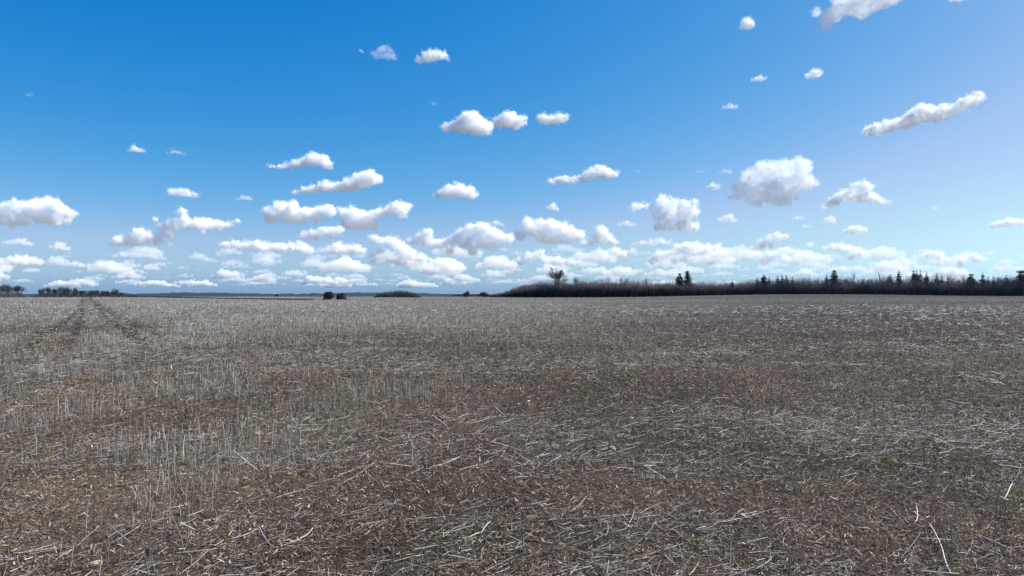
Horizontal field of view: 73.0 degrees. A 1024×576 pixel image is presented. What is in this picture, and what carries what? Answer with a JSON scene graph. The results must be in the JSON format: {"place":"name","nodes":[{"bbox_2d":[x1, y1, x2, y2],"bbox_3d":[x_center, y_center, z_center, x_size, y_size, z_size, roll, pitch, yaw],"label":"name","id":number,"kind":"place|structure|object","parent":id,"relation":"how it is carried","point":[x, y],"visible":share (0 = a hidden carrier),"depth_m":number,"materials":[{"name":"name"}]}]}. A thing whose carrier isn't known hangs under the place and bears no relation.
{"place":"outdoors","nodes":[
{"label":"outdoors","id":0,"kind":"place"},
{"bbox_2d":[2,292,490,296],"bbox_3d":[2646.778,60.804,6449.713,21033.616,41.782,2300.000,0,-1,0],"label":"hills","id":1,"kind":"structure","parent":0,"point":[213,294],"depth_m":5591.65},
{"bbox_2d":[0,294,1023,575],"bbox_3d":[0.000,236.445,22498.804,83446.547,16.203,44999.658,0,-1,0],"label":"ground","id":2,"kind":"structure","parent":0,"point":[852,300],"depth_m":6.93,"materials":[{"name":"brown plant"}]},
{"bbox_2d":[0,285,12,296],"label":"bare tree","id":3,"kind":"object","parent":2,"relation":"on","point":[5,289],"visible":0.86,"depth_m":407.56,"materials":[{"name":"grey plant"}]},
{"bbox_2d":[3,284,14,297],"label":"bare tree","id":4,"kind":"object","parent":2,"relation":"on","point":[10,287],"visible":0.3,"depth_m":414.76,"materials":[{"name":"grey plant"}]},
{"bbox_2d":[0,290,23,297],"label":"edge shrubs","id":5,"kind":"object","parent":2,"relation":"on","point":[11,294],"visible":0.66,"depth_m":427.75,"materials":[{"name":"brown plant"}]},
{"bbox_2d":[12,286,26,296],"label":"bare tree","id":6,"kind":"object","parent":2,"relation":"on","point":[16,288],"visible":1,"depth_m":399.39,"materials":[{"name":"grey plant"}]},
{"bbox_2d":[37,289,45,295],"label":"bare tree","id":7,"kind":"object","parent":2,"relation":"on","point":[40,292],"visible":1,"depth_m":407.87,"materials":[{"name":"grey plant"}]},
{"bbox_2d":[42,287,52,296],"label":"bare tree","id":8,"kind":"object","parent":2,"relation":"on","point":[48,290],"visible":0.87,"depth_m":415.01,"materials":[{"name":"grey plant"}]},
{"bbox_2d":[49,288,57,296],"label":"bare tree","id":9,"kind":"object","parent":2,"relation":"on","point":[54,290],"visible":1,"depth_m":398.76,"materials":[{"name":"grey plant"}]},
{"bbox_2d":[57,286,68,296],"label":"bare tree","id":10,"kind":"object","parent":2,"relation":"on","point":[62,289],"visible":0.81,"depth_m":407.63,"materials":[{"name":"grey plant"}]},
{"bbox_2d":[72,288,80,295],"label":"bare tree","id":11,"kind":"object","parent":2,"relation":"on","point":[74,291],"visible":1,"depth_m":400.07,"materials":[{"name":"grey plant"}]},
{"bbox_2d":[88,290,96,296],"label":"bare tree","id":12,"kind":"object","parent":2,"relation":"on","point":[91,292],"visible":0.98,"depth_m":399.93,"materials":[{"name":"grey plant"}]},
{"bbox_2d":[89,560,102,566],"bbox_3d":[-2.561,1.693,4.260,0.062,0.029,0.080,3,-1,33],"label":"stone","id":13,"kind":"object","parent":2,"relation":"on","point":[91,565],"visible":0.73,"depth_m":4.24,"materials":[{"name":"beige stone"}]},
{"bbox_2d":[32,291,160,296],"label":"scrub","id":14,"kind":"object","parent":2,"relation":"on","point":[126,295],"visible":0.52,"depth_m":424.67,"materials":[{"name":"brown plant"}]},
{"bbox_2d":[111,288,120,296],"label":"bare tree","id":15,"kind":"object","parent":2,"relation":"on","point":[115,292],"visible":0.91,"depth_m":407.89,"materials":[{"name":"grey plant"}]},
{"bbox_2d":[233,530,240,553],"bbox_3d":[-1.733,1.601,4.349,0.093,0.187,0.023,0,-1,33],"label":"broken stalk","id":16,"kind":"object","parent":2,"relation":"on","point":[235,541],"visible":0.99,"depth_m":4.34,"materials":[{"name":"plant"}]},
{"bbox_2d":[163,297,313,299],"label":"ditch grass","id":17,"kind":"structure","parent":2,"relation":"on","point":[239,298],"depth_m":287.26,"materials":[{"name":"beige plant"}]},
{"bbox_2d":[322,291,334,299],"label":"field bush","id":18,"kind":"object","parent":2,"relation":"on","point":[328,295],"visible":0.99,"depth_m":267.00,"materials":[{"name":"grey plant"}]},
{"bbox_2d":[335,293,345,299],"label":"field bush","id":19,"kind":"object","parent":2,"relation":"on","point":[340,296],"visible":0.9,"depth_m":264.91,"materials":[{"name":"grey plant"}]},
{"bbox_2d":[373,289,420,296],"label":"round grove","id":20,"kind":"object","parent":2,"relation":"on","point":[395,293],"visible":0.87,"depth_m":518.22,"materials":[{"name":"plant"}]},
{"bbox_2d":[424,293,488,296],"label":"hedge row","id":21,"kind":"object","parent":2,"relation":"on","point":[462,295],"visible":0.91,"depth_m":714.06,"materials":[{"name":"brown plant"}]},
{"bbox_2d":[0,302,1023,575],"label":"fallen straw","id":22,"kind":"object","parent":2,"relation":"on","point":[562,456],"visible":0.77,"depth_m":8.19,"materials":[{"name":"beige plant"}]},
{"bbox_2d":[0,294,1023,575],"bbox_3d":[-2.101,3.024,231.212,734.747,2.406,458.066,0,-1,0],"label":"stubble","id":23,"kind":"object","parent":2,"relation":"on","point":[260,324],"visible":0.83,"depth_m":17.76,"materials":[{"name":"beige plant"}]},
{"bbox_2d":[545,266,567,283],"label":"bare tree","id":24,"kind":"object","parent":2,"relation":"on","point":[556,275],"visible":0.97,"depth_m":490.09,"materials":[{"name":"grey plant"}]},
{"bbox_2d":[674,273,683,288],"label":"spruce tree","id":25,"kind":"object","parent":2,"relation":"on","point":[678,279],"visible":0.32,"depth_m":475.41,"materials":[{"name":"green plant"}]},
{"bbox_2d":[682,271,693,287],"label":"spruce tree","id":26,"kind":"object","parent":2,"relation":"on","point":[688,280],"visible":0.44,"depth_m":474.42,"materials":[{"name":"green plant"}]},
{"bbox_2d":[488,285,1023,297],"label":"bramble undergrowth","id":27,"kind":"object","parent":2,"relation":"on","point":[917,291],"visible":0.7,"depth_m":453.93,"materials":[{"name":"brown plant"}]},
{"bbox_2d":[489,273,1023,296],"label":"leafless thicket","id":28,"kind":"object","parent":2,"relation":"on","point":[744,286],"visible":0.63,"depth_m":458.73,"materials":[{"name":"brown plant"}]},
{"bbox_2d":[761,275,768,294],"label":"spruce tree","id":29,"kind":"object","parent":2,"relation":"on","point":[763,279],"visible":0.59,"depth_m":458.53,"materials":[{"name":"green plant"}]},
{"bbox_2d":[828,270,840,287],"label":"spruce tree","id":30,"kind":"object","parent":2,"relation":"on","point":[834,277],"visible":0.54,"depth_m":454.52,"materials":[{"name":"green plant"}]},
{"bbox_2d":[894,269,902,288],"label":"spruce tree","id":31,"kind":"object","parent":2,"relation":"on","point":[900,279],"visible":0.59,"depth_m":454.61,"materials":[{"name":"green plant"}]},
{"bbox_2d":[910,269,919,292],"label":"spruce tree","id":32,"kind":"object","parent":2,"relation":"on","point":[913,274],"visible":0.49,"depth_m":454.20,"materials":[{"name":"green plant"}]},
{"bbox_2d":[917,271,923,286],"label":"spruce tree","id":33,"kind":"object","parent":2,"relation":"on","point":[920,278],"visible":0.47,"depth_m":454.20,"materials":[{"name":"green plant"}]},
{"bbox_2d":[923,273,931,291],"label":"spruce tree","id":34,"kind":"object","parent":2,"relation":"on","point":[927,277],"visible":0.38,"depth_m":454.33,"materials":[{"name":"green plant"}]},
{"bbox_2d":[933,274,939,289],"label":"spruce tree","id":35,"kind":"object","parent":2,"relation":"on","point":[936,281],"visible":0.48,"depth_m":454.74,"materials":[{"name":"green plant"}]},
{"bbox_2d":[929,523,951,574],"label":"broken stalk","id":36,"kind":"object","parent":2,"relation":"on","point":[941,547],"visible":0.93,"depth_m":4.38,"materials":[{"name":"plant"}]},
{"bbox_2d":[966,274,978,292],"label":"spruce tree","id":37,"kind":"object","parent":2,"relation":"on","point":[970,276],"visible":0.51,"depth_m":453.68,"materials":[{"name":"green plant"}]},
{"bbox_2d":[977,275,987,295],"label":"spruce tree","id":38,"kind":"object","parent":2,"relation":"on","point":[982,279],"visible":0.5,"depth_m":453.84,"materials":[{"name":"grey plant"}]},
{"bbox_2d":[1013,270,1023,295],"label":"spruce tree","id":39,"kind":"object","parent":2,"relation":"on","point":[1021,277],"visible":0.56,"depth_m":452.30,"materials":[{"name":"green plant"}]},
{"bbox_2d":[0,0,1023,293],"label":"sky","id":40,"kind":"structure","parent":0,"point":[147,146],"materials":[{"name":"blue"}]}
]}

